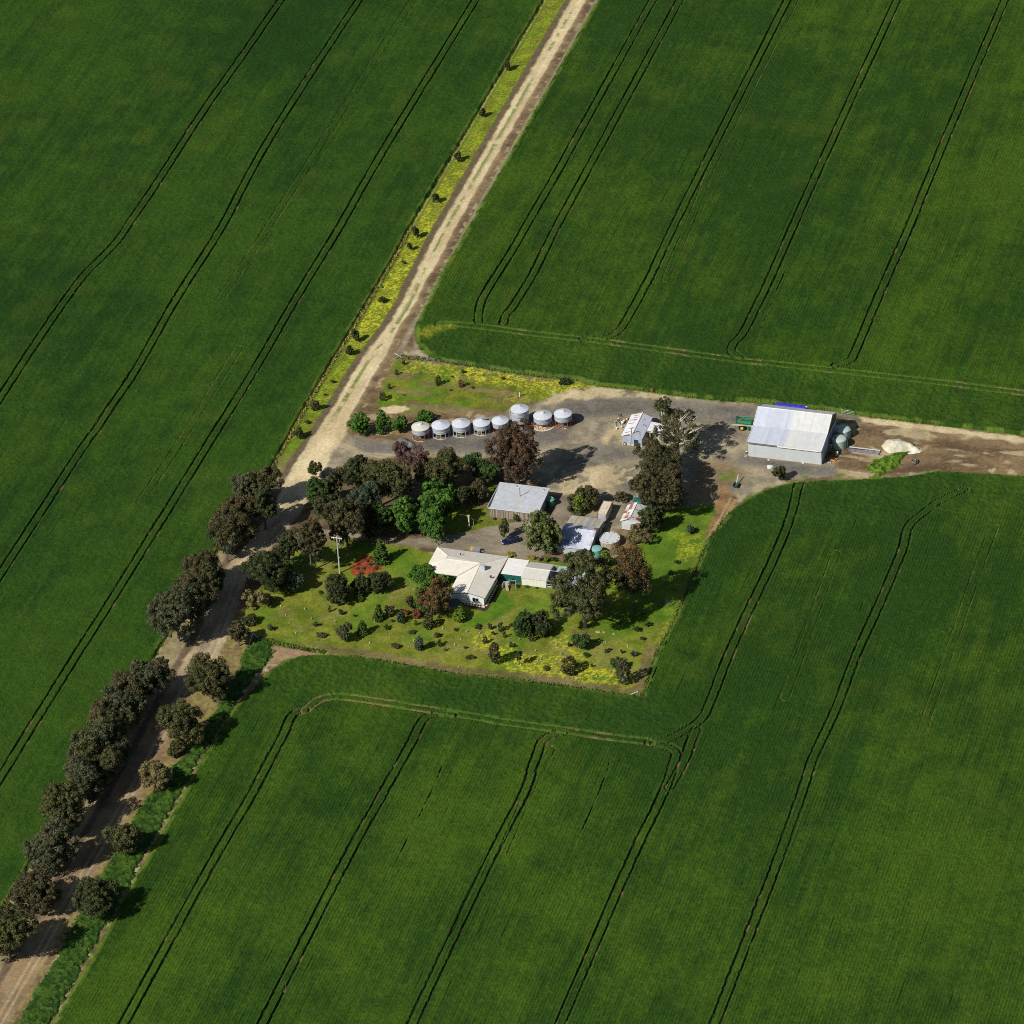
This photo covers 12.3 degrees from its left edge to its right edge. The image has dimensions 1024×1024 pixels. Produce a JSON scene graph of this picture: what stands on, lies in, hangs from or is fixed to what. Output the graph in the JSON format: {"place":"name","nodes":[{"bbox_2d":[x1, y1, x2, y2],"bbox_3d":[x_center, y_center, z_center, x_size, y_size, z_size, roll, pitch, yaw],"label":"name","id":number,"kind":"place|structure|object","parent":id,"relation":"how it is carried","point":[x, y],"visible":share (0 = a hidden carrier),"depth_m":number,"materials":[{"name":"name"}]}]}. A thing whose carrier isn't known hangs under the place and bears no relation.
{"place":"outdoors","nodes":[
{"label":"outdoors","id":0,"kind":"place"},
{"bbox_2d":[0,0,570,986],"bbox_3d":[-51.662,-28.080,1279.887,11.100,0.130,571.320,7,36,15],"label":"road verge","id":1,"kind":"structure","parent":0,"point":[398,276],"depth_m":1321.55,"materials":[{"name":"plant"}]},
{"bbox_2d":[0,903,39,959],"bbox_3d":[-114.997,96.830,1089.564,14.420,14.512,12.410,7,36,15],"label":"gum tree","id":2,"kind":"object","parent":1,"relation":"on","point":[16,929],"visible":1,"depth_m":1085.41,"materials":[{"name":"green plant"}]},
{"bbox_2d":[4,865,62,914],"bbox_3d":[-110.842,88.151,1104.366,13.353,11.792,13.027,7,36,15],"label":"gum tree","id":3,"kind":"object","parent":1,"relation":"on","point":[34,887],"visible":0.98,"depth_m":1100.57,"materials":[{"name":"green plant"}]},
{"bbox_2d":[21,814,80,874],"bbox_3d":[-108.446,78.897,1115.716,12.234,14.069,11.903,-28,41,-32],"label":"gum tree","id":4,"kind":"object","parent":1,"relation":"on","point":[49,845],"visible":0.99,"depth_m":1113.72,"materials":[{"name":"green plant"}]},
{"bbox_2d":[38,777,87,834],"bbox_3d":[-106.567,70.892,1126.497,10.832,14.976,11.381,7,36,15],"label":"gum tree","id":5,"kind":"object","parent":1,"relation":"on","point":[56,795],"visible":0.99,"depth_m":1123.36,"materials":[{"name":"green plant"}]},
{"bbox_2d":[48,801,84,831],"bbox_3d":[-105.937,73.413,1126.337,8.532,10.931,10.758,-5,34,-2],"label":"gum tree","id":6,"kind":"object","parent":1,"relation":"on","point":[76,822],"visible":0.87,"depth_m":1122.19,"materials":[{"name":"green plant"}]},
{"bbox_2d":[62,755,102,804],"bbox_3d":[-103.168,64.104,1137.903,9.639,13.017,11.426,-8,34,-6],"label":"gum tree","id":7,"kind":"object","parent":1,"relation":"on","point":[83,771],"visible":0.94,"depth_m":1134.45,"materials":[{"name":"green plant"}]},
{"bbox_2d":[84,764,110,803],"bbox_3d":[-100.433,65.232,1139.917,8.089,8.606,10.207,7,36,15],"label":"gum tree","id":8,"kind":"object","parent":1,"relation":"on","point":[104,781],"visible":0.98,"depth_m":1137.78,"materials":[{"name":"green plant"}]},
{"bbox_2d":[74,737,125,780],"bbox_3d":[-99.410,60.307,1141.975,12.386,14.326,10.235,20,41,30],"label":"gum tree","id":9,"kind":"object","parent":1,"relation":"on","point":[102,756],"visible":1,"depth_m":1139.17,"materials":[{"name":"green plant"}]},
{"bbox_2d":[78,716,131,758],"bbox_3d":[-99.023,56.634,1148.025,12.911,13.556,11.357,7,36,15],"label":"gum tree","id":10,"kind":"object","parent":1,"relation":"on","point":[99,732],"visible":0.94,"depth_m":1146.26,"materials":[{"name":"green plant"}]},
{"bbox_2d":[89,698,125,727],"bbox_3d":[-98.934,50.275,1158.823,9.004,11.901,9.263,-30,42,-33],"label":"gum tree","id":11,"kind":"object","parent":1,"relation":"on","point":[103,703],"visible":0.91,"depth_m":1156.29,"materials":[{"name":"green plant"}]},
{"bbox_2d":[85,708,136,740],"bbox_3d":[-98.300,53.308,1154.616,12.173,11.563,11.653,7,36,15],"label":"gum tree","id":12,"kind":"object","parent":1,"relation":"on","point":[119,722],"visible":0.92,"depth_m":1153.06,"materials":[{"name":"green plant"}]},
{"bbox_2d":[101,683,147,726],"bbox_3d":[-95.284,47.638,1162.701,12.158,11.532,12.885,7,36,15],"label":"gum tree","id":13,"kind":"object","parent":1,"relation":"on","point":[125,701],"visible":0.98,"depth_m":1160.62,"materials":[{"name":"green plant"}]},
{"bbox_2d":[108,668,147,699],"bbox_3d":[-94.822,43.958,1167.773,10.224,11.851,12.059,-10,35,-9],"label":"gum tree","id":14,"kind":"object","parent":1,"relation":"on","point":[123,682],"visible":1,"depth_m":1164.54,"materials":[{"name":"green plant"}]},
{"bbox_2d":[126,656,177,700],"bbox_3d":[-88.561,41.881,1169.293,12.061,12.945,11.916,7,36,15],"label":"gum tree","id":15,"kind":"object","parent":1,"relation":"on","point":[150,673],"visible":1,"depth_m":1166.60,"materials":[{"name":"green plant"}]},
{"bbox_2d":[144,582,206,641],"bbox_3d":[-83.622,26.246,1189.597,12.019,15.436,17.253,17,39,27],"label":"gum tree","id":16,"kind":"object","parent":1,"relation":"on","point":[173,609],"visible":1,"depth_m":1185.44,"materials":[{"name":"green plant"}]},
{"bbox_2d":[171,566,220,610],"bbox_3d":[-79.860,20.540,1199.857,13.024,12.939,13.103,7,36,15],"label":"gum tree","id":17,"kind":"object","parent":1,"relation":"on","point":[204,586],"visible":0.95,"depth_m":1197.49,"materials":[{"name":"green plant"}]},
{"bbox_2d":[180,548,220,572],"bbox_3d":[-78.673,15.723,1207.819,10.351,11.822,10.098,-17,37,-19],"label":"gum tree","id":18,"kind":"object","parent":1,"relation":"on","point":[196,560],"visible":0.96,"depth_m":1205.42,"materials":[{"name":"green plant"}]},
{"bbox_2d":[205,504,258,553],"bbox_3d":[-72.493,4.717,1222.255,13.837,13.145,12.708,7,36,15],"label":"gum tree","id":19,"kind":"object","parent":1,"relation":"on","point":[226,521],"visible":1,"depth_m":1219.55,"materials":[{"name":"green plant"}]},
{"bbox_2d":[218,493,257,518],"bbox_3d":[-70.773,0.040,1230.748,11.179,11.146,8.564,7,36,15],"label":"gum tree","id":20,"kind":"object","parent":1,"relation":"on","point":[245,503],"visible":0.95,"depth_m":1227.77,"materials":[{"name":"green plant"}]},
{"bbox_2d":[229,472,255,501],"bbox_3d":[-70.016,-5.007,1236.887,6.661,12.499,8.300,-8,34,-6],"label":"gum tree","id":21,"kind":"object","parent":1,"relation":"on","point":[240,482],"visible":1,"depth_m":1234.62,"materials":[{"name":"green plant"}]},
{"bbox_2d":[247,464,284,495],"bbox_3d":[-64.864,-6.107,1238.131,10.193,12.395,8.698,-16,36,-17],"label":"gum tree","id":22,"kind":"object","parent":1,"relation":"on","point":[267,474],"visible":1,"depth_m":1235.30,"materials":[{"name":"green plant"}]},
{"bbox_2d":[224,226,412,540],"bbox_3d":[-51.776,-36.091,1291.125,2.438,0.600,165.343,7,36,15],"label":"dry grass","id":23,"kind":"structure","parent":1,"relation":"on","point":[346,339],"depth_m":1306.55,"materials":[{"name":"green plant"}]},
{"bbox_2d":[0,0,589,1023],"bbox_3d":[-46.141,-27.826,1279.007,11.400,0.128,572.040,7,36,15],"label":"dirt road","id":24,"kind":"structure","parent":0,"point":[212,638],"depth_m":1235.13,"materials":[{"name":"soil"}]},
{"bbox_2d":[319,494,569,559],"bbox_3d":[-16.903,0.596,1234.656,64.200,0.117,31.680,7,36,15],"label":"driveway","id":25,"kind":"structure","parent":0,"point":[488,539],"depth_m":1224.85,"materials":[{"name":"gravel"}]},
{"bbox_2d":[414,490,447,542],"bbox_3d":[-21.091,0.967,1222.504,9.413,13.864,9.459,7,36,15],"label":"shade tree","id":26,"kind":"object","parent":25,"relation":"on","point":[430,518],"visible":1,"depth_m":1220.16,"materials":[{"name":"green plant"}]},
{"bbox_2d":[241,482,731,695],"bbox_3d":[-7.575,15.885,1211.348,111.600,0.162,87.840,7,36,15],"label":"lawn","id":27,"kind":"structure","parent":0,"point":[673,539],"depth_m":1196.22,"materials":[{"name":"plant"}]},
{"bbox_2d":[241,589,272,606],"bbox_3d":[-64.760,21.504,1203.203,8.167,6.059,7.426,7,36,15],"label":"scrub","id":28,"kind":"object","parent":27,"relation":"on","point":[258,596],"visible":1,"depth_m":1202.24,"materials":[{"name":"green plant"}]},
{"bbox_2d":[239,546,294,593],"bbox_3d":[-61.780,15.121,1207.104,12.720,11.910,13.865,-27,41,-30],"label":"gum tree","id":29,"kind":"object","parent":27,"relation":"on","point":[265,568],"visible":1,"depth_m":1204.09,"materials":[{"name":"green plant"}]},
{"bbox_2d":[277,531,299,567],"bbox_3d":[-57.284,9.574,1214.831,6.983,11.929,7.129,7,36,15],"label":"gum tree","id":30,"kind":"object","parent":27,"relation":"on","point":[285,547],"visible":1,"depth_m":1211.64,"materials":[{"name":"green plant"}]},
{"bbox_2d":[280,570,305,591],"bbox_3d":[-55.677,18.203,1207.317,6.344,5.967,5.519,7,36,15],"label":"bushy tree","id":31,"kind":"object","parent":27,"relation":"on","point":[293,582],"visible":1,"depth_m":1206.35,"materials":[{"name":"green plant"}]},
{"bbox_2d":[288,517,326,570],"bbox_3d":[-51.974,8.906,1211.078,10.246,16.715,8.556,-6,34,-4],"label":"gum tree","id":32,"kind":"object","parent":27,"relation":"on","point":[309,531],"visible":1,"depth_m":1208.70,"materials":[{"name":"green plant"}]},
{"bbox_2d":[324,573,350,603],"bbox_3d":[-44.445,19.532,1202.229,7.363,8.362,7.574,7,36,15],"label":"bush","id":33,"kind":"object","parent":27,"relation":"on","point":[337,585],"visible":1,"depth_m":1200.86,"materials":[{"name":"green plant"}]},
{"bbox_2d":[322,498,365,549],"bbox_3d":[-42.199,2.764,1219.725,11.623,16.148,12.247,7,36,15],"label":"gum tree","id":34,"kind":"object","parent":27,"relation":"on","point":[344,518],"visible":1,"depth_m":1215.78,"materials":[{"name":"green plant"}]},
{"bbox_2d":[350,573,371,597],"bbox_3d":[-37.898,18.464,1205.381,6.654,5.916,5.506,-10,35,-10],"label":"bush","id":35,"kind":"object","parent":27,"relation":"on","point":[359,582],"visible":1,"depth_m":1204.35,"materials":[{"name":"green plant"}]},
{"bbox_2d":[367,570,394,592],"bbox_3d":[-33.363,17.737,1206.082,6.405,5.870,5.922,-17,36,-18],"label":"bushy tree","id":36,"kind":"object","parent":27,"relation":"on","point":[382,580],"visible":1,"depth_m":1204.56,"materials":[{"name":"green plant"}]},
{"bbox_2d":[372,539,390,565],"bbox_3d":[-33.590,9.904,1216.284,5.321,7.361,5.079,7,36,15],"label":"conifer tree","id":37,"kind":"object","parent":27,"relation":"on","point":[383,555],"visible":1,"depth_m":1216.11,"materials":[{"name":"green plant"}]},
{"bbox_2d":[407,563,436,585],"bbox_3d":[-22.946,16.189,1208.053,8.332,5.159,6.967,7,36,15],"label":"garden tree","id":38,"kind":"object","parent":27,"relation":"on","point":[419,574],"visible":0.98,"depth_m":1207.15,"materials":[{"name":"green plant"}]},
{"bbox_2d":[416,576,453,615],"bbox_3d":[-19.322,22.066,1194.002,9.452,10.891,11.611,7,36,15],"label":"gum tree","id":39,"kind":"object","parent":27,"relation":"on","point":[434,597],"visible":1,"depth_m":1191.67,"materials":[{"name":"brown plant"}]},
{"bbox_2d":[429,547,528,607],"bbox_3d":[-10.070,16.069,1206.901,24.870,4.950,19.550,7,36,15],"label":"farmhouse","id":40,"kind":"object","parent":27,"relation":"on","point":[476,575],"visible":1,"depth_m":1207.65,"materials":[{"name":"paint"}]},
{"bbox_2d":[469,458,503,484],"bbox_3d":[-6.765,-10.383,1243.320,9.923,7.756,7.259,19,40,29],"label":"gum tree","id":41,"kind":"object","parent":27,"relation":"on","point":[485,469],"visible":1,"depth_m":1241.09,"materials":[{"name":"green plant"}]},
{"bbox_2d":[512,609,532,636],"bbox_3d":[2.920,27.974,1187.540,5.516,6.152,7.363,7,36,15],"label":"bush","id":42,"kind":"object","parent":27,"relation":"on","point":[522,625],"visible":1,"depth_m":1185.70,"materials":[{"name":"green plant"}]},
{"bbox_2d":[531,609,552,637],"bbox_3d":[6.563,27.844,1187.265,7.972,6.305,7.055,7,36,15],"label":"bush","id":43,"kind":"object","parent":27,"relation":"on","point":[540,622],"visible":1,"depth_m":1186.21,"materials":[{"name":"green plant"}]},
{"bbox_2d":[562,548,595,619],"bbox_3d":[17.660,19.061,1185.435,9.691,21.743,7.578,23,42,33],"label":"gum tree","id":44,"kind":"object","parent":27,"relation":"on","point":[581,558],"visible":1,"depth_m":1179.91,"materials":[{"name":"green plant"}]},
{"bbox_2d":[549,556,623,627],"bbox_3d":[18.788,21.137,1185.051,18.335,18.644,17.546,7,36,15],"label":"gum tree","id":45,"kind":"object","parent":27,"relation":"on","point":[591,601],"visible":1,"depth_m":1180.88,"materials":[{"name":"green plant"}]},
{"bbox_2d":[615,657,631,683],"bbox_3d":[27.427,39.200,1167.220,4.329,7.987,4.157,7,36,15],"label":"young gum","id":46,"kind":"object","parent":27,"relation":"on","point":[620,662],"visible":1,"depth_m":1166.47,"materials":[{"name":"green plant"}]},
{"bbox_2d":[604,540,653,609],"bbox_3d":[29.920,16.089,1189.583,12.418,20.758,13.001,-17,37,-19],"label":"gum tree","id":47,"kind":"object","parent":27,"relation":"on","point":[634,577],"visible":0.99,"depth_m":1186.62,"materials":[{"name":"brown plant"}]},
{"bbox_2d":[628,462,689,511],"bbox_3d":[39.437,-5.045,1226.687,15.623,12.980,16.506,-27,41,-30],"label":"gum tree","id":48,"kind":"object","parent":27,"relation":"on","point":[668,489],"visible":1,"depth_m":1223.05,"materials":[{"name":"green plant"}]},
{"bbox_2d":[378,357,595,413],"bbox_3d":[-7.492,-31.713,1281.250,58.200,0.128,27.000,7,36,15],"label":"paddock","id":49,"kind":"structure","parent":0,"point":[490,390],"depth_m":1283.64,"materials":[{"name":"plant"}]},
{"bbox_2d":[9,0,1023,1023],"bbox_3d":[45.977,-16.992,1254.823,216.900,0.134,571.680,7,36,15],"label":"bare ground","id":50,"kind":"structure","parent":0,"point":[954,450],"depth_m":1246.12,"materials":[{"name":"soil"}]},
{"bbox_2d":[70,875,121,920],"bbox_3d":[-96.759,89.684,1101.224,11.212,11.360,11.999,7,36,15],"label":"gum tree","id":51,"kind":"object","parent":50,"relation":"on","point":[95,896],"visible":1,"depth_m":1099.02,"materials":[{"name":"green plant"}]},
{"bbox_2d":[101,823,142,854],"bbox_3d":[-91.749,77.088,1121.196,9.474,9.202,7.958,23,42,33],"label":"gum tree","id":52,"kind":"object","parent":50,"relation":"on","point":[125,836],"visible":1,"depth_m":1118.93,"materials":[{"name":"green plant"}]},
{"bbox_2d":[14,638,286,1023],"bbox_3d":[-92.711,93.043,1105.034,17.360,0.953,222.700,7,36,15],"label":"weeds","id":53,"kind":"object","parent":50,"relation":"on","point":[55,986],"visible":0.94,"depth_m":1121.77,"materials":[{"name":"plant"}]},
{"bbox_2d":[138,759,172,791],"bbox_3d":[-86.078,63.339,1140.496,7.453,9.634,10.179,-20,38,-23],"label":"gum tree","id":54,"kind":"object","parent":50,"relation":"on","point":[156,773],"visible":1,"depth_m":1138.70,"materials":[{"name":"green plant"}]},
{"bbox_2d":[155,697,206,747],"bbox_3d":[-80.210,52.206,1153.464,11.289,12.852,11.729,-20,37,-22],"label":"gum tree","id":55,"kind":"object","parent":50,"relation":"on","point":[180,719],"visible":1,"depth_m":1150.87,"materials":[{"name":"green plant"}]},
{"bbox_2d":[183,652,233,702],"bbox_3d":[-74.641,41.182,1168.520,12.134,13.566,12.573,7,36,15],"label":"gum tree","id":56,"kind":"object","parent":50,"relation":"on","point":[210,678],"visible":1,"depth_m":1164.69,"materials":[{"name":"green plant"}]},
{"bbox_2d":[227,619,250,645],"bbox_3d":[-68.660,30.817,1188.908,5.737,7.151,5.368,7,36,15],"label":"gum tree","id":57,"kind":"object","parent":50,"relation":"on","point":[237,629],"visible":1,"depth_m":1187.51,"materials":[{"name":"green plant"}]},
{"bbox_2d":[0,0,543,906],"bbox_3d":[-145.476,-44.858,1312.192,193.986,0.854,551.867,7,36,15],"label":"crop","id":58,"kind":"object","parent":50,"relation":"on","point":[210,210],"visible":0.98,"depth_m":1347.37,"materials":[{"name":"plant"}]},
{"bbox_2d":[305,476,334,507],"bbox_3d":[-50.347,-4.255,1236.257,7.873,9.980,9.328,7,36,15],"label":"gum tree","id":59,"kind":"object","parent":50,"relation":"on","point":[314,484],"visible":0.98,"depth_m":1234.21,"materials":[{"name":"green plant"}]},
{"bbox_2d":[312,488,341,529],"bbox_3d":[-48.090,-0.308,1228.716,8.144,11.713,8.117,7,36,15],"label":"gum tree","id":60,"kind":"object","parent":50,"relation":"on","point":[321,500],"visible":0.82,"depth_m":1226.68,"materials":[{"name":"green plant"}]},
{"bbox_2d":[327,467,345,493],"bbox_3d":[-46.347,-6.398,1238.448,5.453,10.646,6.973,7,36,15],"label":"gum tree","id":61,"kind":"object","parent":50,"relation":"on","point":[335,477],"visible":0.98,"depth_m":1236.53,"materials":[{"name":"green plant"}]},
{"bbox_2d":[341,454,367,488],"bbox_3d":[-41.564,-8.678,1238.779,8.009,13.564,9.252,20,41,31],"label":"gum tree","id":62,"kind":"object","parent":50,"relation":"on","point":[353,468],"visible":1,"depth_m":1235.36,"materials":[{"name":"green plant"}]},
{"bbox_2d":[346,411,369,434],"bbox_3d":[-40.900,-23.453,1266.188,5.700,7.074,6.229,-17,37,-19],"label":"round tree","id":63,"kind":"object","parent":50,"relation":"on","point":[359,424],"visible":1,"depth_m":1264.72,"materials":[{"name":"green plant"}]},
{"bbox_2d":[346,480,380,518],"bbox_3d":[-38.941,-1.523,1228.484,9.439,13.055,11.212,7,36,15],"label":"gum tree","id":64,"kind":"object","parent":50,"relation":"on","point":[362,495],"visible":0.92,"depth_m":1226.28,"materials":[{"name":"green plant"}]},
{"bbox_2d":[362,515,385,539],"bbox_3d":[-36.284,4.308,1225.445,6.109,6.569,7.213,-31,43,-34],"label":"understorey tree","id":65,"kind":"object","parent":50,"relation":"on","point":[373,528],"visible":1,"depth_m":1223.51,"materials":[{"name":"green plant"}]},
{"bbox_2d":[360,458,396,505],"bbox_3d":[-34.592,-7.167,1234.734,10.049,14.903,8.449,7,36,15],"label":"gum tree","id":66,"kind":"object","parent":50,"relation":"on","point":[373,469],"visible":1,"depth_m":1231.29,"materials":[{"name":"green plant"}]},
{"bbox_2d":[369,501,396,536],"bbox_3d":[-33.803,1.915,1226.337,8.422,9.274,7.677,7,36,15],"label":"shade tree","id":67,"kind":"object","parent":50,"relation":"on","point":[382,514],"visible":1,"depth_m":1224.29,"materials":[{"name":"green plant"}]},
{"bbox_2d":[374,409,391,433],"bbox_3d":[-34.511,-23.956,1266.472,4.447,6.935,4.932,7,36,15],"label":"round tree","id":68,"kind":"object","parent":50,"relation":"on","point":[382,420],"visible":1,"depth_m":1265.76,"materials":[{"name":"green plant"}]},
{"bbox_2d":[380,460,411,499],"bbox_3d":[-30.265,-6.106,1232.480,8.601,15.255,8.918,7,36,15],"label":"gum tree","id":69,"kind":"object","parent":50,"relation":"on","point":[396,478],"visible":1,"depth_m":1229.37,"materials":[{"name":"green plant"}]},
{"bbox_2d":[389,495,419,535],"bbox_3d":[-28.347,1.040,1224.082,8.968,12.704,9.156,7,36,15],"label":"shade tree","id":70,"kind":"object","parent":50,"relation":"on","point":[403,509],"visible":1,"depth_m":1221.42,"materials":[{"name":"green plant"}]},
{"bbox_2d":[392,441,429,490],"bbox_3d":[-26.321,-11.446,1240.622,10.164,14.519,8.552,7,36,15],"label":"gum tree","id":71,"kind":"object","parent":50,"relation":"on","point":[416,459],"visible":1,"depth_m":1237.12,"materials":[{"name":"plant"}]},
{"bbox_2d":[420,476,458,513],"bbox_3d":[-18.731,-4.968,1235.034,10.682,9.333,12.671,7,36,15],"label":"shade tree","id":72,"kind":"object","parent":50,"relation":"on","point":[448,493],"visible":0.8,"depth_m":1233.15,"materials":[{"name":"green plant"}]},
{"bbox_2d":[425,446,463,484],"bbox_3d":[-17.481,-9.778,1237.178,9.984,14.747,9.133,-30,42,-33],"label":"gum tree","id":73,"kind":"object","parent":50,"relation":"on","point":[446,465],"visible":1,"depth_m":1234.14,"materials":[{"name":"green plant"}]},
{"bbox_2d":[468,477,489,503],"bbox_3d":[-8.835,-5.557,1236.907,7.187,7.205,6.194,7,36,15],"label":"bushy tree","id":74,"kind":"object","parent":50,"relation":"on","point":[480,488],"visible":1,"depth_m":1235.21,"materials":[{"name":"green plant"}]},
{"bbox_2d":[484,418,542,483],"bbox_3d":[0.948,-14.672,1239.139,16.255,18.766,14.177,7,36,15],"label":"gum tree","id":75,"kind":"object","parent":50,"relation":"on","point":[512,440],"visible":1,"depth_m":1235.54,"materials":[{"name":"brown plant"}]},
{"bbox_2d":[488,482,549,521],"bbox_3d":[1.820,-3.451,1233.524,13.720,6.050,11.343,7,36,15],"label":"timber shed","id":76,"kind":"structure","parent":50,"relation":"on","point":[510,500],"depth_m":1232.58,"materials":[{"name":"metal"}]},
{"bbox_2d":[522,509,564,553],"bbox_3d":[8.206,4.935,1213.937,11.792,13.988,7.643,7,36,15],"label":"broadleaf tree","id":77,"kind":"object","parent":50,"relation":"on","point":[545,531],"visible":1,"depth_m":1212.73,"materials":[{"name":"green plant"}]},
{"bbox_2d":[557,515,604,553],"bbox_3d":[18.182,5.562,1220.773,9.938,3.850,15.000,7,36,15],"label":"old shed","id":78,"kind":"structure","parent":50,"relation":"on","point":[580,532],"depth_m":1218.51,"materials":[{"name":"metal"}]},
{"bbox_2d":[254,354,938,695],"bbox_3d":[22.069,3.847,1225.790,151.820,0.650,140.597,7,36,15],"label":"long grass","id":79,"kind":"structure","parent":50,"relation":"on","point":[389,661],"depth_m":1192.02,"materials":[{"name":"green plant"}]},
{"bbox_2d":[599,532,619,548],"bbox_3d":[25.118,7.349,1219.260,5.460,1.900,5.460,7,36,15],"label":"water tank","id":80,"kind":"object","parent":50,"relation":"on","point":[609,538],"visible":1,"depth_m":1218.12,"materials":[{"name":"concrete"}]},
{"bbox_2d":[624,523,652,544],"bbox_3d":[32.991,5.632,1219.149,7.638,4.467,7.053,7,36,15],"label":"scrub","id":81,"kind":"object","parent":50,"relation":"on","point":[636,534],"visible":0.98,"depth_m":1218.21,"materials":[{"name":"green plant"}]},
{"bbox_2d":[637,504,665,531],"bbox_3d":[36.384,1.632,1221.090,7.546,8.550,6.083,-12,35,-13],"label":"gum tree","id":82,"kind":"object","parent":50,"relation":"on","point":[652,514],"visible":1,"depth_m":1219.34,"materials":[{"name":"green plant"}]},
{"bbox_2d":[415,0,1023,436],"bbox_3d":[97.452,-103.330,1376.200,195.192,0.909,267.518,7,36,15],"label":"crop","id":83,"kind":"object","parent":50,"relation":"on","point":[815,204],"visible":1,"depth_m":1349.90,"materials":[{"name":"plant"}]},
{"bbox_2d":[865,451,909,478],"bbox_3d":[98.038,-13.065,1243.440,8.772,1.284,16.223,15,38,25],"label":"long grass","id":84,"kind":"structure","parent":50,"relation":"on","point":[883,465],"depth_m":1242.70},
{"bbox_2d":[881,439,919,452],"bbox_3d":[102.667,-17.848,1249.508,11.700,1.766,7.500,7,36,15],"label":"sand pile","id":85,"kind":"object","parent":50,"relation":"on","point":[893,445],"visible":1,"depth_m":1248.45,"materials":[{"name":"sand"}]},
{"bbox_2d":[521,561,552,587],"bbox_3d":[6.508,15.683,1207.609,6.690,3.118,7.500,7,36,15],"label":"garage","id":86,"kind":"structure","parent":0,"point":[535,574],"depth_m":1205.75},
{"bbox_2d":[320,386,839,529],"bbox_3d":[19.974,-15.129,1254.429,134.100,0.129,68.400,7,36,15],"label":"gravel yard","id":87,"kind":"structure","parent":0,"point":[587,447],"depth_m":1256.57,"materials":[{"name":"gravel"}]},
{"bbox_2d":[411,421,429,441],"bbox_3d":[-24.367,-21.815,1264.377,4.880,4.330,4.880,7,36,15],"label":"silo","id":88,"kind":"object","parent":87,"relation":"on","point":[420,428],"visible":1,"depth_m":1262.88,"materials":[{"name":"metal"}]},
{"bbox_2d":[431,420,450,439],"bbox_3d":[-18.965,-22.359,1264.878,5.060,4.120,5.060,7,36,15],"label":"silo","id":89,"kind":"object","parent":87,"relation":"on","point":[440,427],"visible":1,"depth_m":1263.42,"materials":[{"name":"metal"}]},
{"bbox_2d":[451,418,470,437],"bbox_3d":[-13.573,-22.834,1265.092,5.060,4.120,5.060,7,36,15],"label":"silo","id":90,"kind":"object","parent":87,"relation":"on","point":[460,425],"visible":1,"depth_m":1263.65,"materials":[{"name":"metal"}]},
{"bbox_2d":[473,417,490,435],"bbox_3d":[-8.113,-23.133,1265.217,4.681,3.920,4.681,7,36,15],"label":"silo","id":91,"kind":"object","parent":87,"relation":"on","point":[481,424],"visible":1,"depth_m":1263.87,"materials":[{"name":"metal"}]},
{"bbox_2d":[510,404,529,428],"bbox_3d":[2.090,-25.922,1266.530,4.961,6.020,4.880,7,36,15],"label":"silo","id":92,"kind":"object","parent":87,"relation":"on","point":[519,411],"visible":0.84,"depth_m":1264.74,"materials":[{"name":"metal"}]},
{"bbox_2d":[533,410,554,430],"bbox_3d":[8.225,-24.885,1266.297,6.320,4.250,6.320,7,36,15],"label":"silo","id":93,"kind":"object","parent":87,"relation":"on","point":[543,417],"visible":0.98,"depth_m":1265.14,"materials":[{"name":"metal"}]},
{"bbox_2d":[554,408,573,428],"bbox_3d":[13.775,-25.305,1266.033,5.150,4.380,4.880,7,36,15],"label":"silo","id":94,"kind":"object","parent":87,"relation":"on","point":[562,415],"visible":1,"depth_m":1264.60,"materials":[{"name":"metal"}]},
{"bbox_2d":[567,485,599,515],"bbox_3d":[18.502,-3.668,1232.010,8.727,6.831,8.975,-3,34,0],"label":"bush","id":95,"kind":"object","parent":87,"relation":"on","point":[587,492],"visible":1,"depth_m":1230.42,"materials":[{"name":"green plant"}]},
{"bbox_2d":[620,502,645,529],"bbox_3d":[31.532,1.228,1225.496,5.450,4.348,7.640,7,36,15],"label":"hut","id":96,"kind":"object","parent":87,"relation":"on","point":[629,516],"visible":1,"depth_m":1223.66,"materials":[{"name":"paint"}]},
{"bbox_2d":[621,412,663,446],"bbox_3d":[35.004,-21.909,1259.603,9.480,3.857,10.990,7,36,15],"label":"workshop","id":97,"kind":"structure","parent":87,"relation":"on","point":[642,425],"depth_m":1258.36,"materials":[{"name":"metal"}]},
{"bbox_2d":[632,437,682,476],"bbox_3d":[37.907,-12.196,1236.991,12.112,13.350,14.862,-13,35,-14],"label":"gum tree","id":98,"kind":"object","parent":87,"relation":"on","point":[655,454],"visible":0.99,"depth_m":1233.57,"materials":[{"name":"green plant"}]},
{"bbox_2d":[652,407,702,455],"bbox_3d":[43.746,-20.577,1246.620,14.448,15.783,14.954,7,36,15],"label":"gum tree","id":99,"kind":"object","parent":87,"relation":"on","point":[670,420],"visible":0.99,"depth_m":1244.48,"materials":[{"name":"green plant"}]},
{"bbox_2d":[747,404,837,464],"bbox_3d":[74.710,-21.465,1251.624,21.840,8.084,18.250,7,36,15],"label":"machinery shed","id":100,"kind":"structure","parent":87,"relation":"on","point":[785,433],"depth_m":1248.51,"materials":[{"name":"metal"}]},
{"label":"ground","id":101,"kind":"structure","parent":0,"visible":0},
{"bbox_2d":[201,562,225,601],"bbox_3d":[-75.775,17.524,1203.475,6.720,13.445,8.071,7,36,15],"label":"gum tree","id":102,"kind":"object","parent":101,"relation":"on","point":[217,571],"visible":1,"depth_m":1200.07,"materials":[{"name":"green plant"}]},
{"bbox_2d":[253,484,277,529],"bbox_3d":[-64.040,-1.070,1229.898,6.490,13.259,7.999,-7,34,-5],"label":"gum tree","id":103,"kind":"object","parent":101,"relation":"on","point":[264,501],"visible":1,"depth_m":1227.08,"materials":[{"name":"green plant"}]},
{"bbox_2d":[54,470,1023,1023],"bbox_3d":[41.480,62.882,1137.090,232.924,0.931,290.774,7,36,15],"label":"crop","id":104,"kind":"object","parent":101,"relation":"on","point":[786,786],"visible":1,"depth_m":1123.35,"materials":[{"name":"plant"}]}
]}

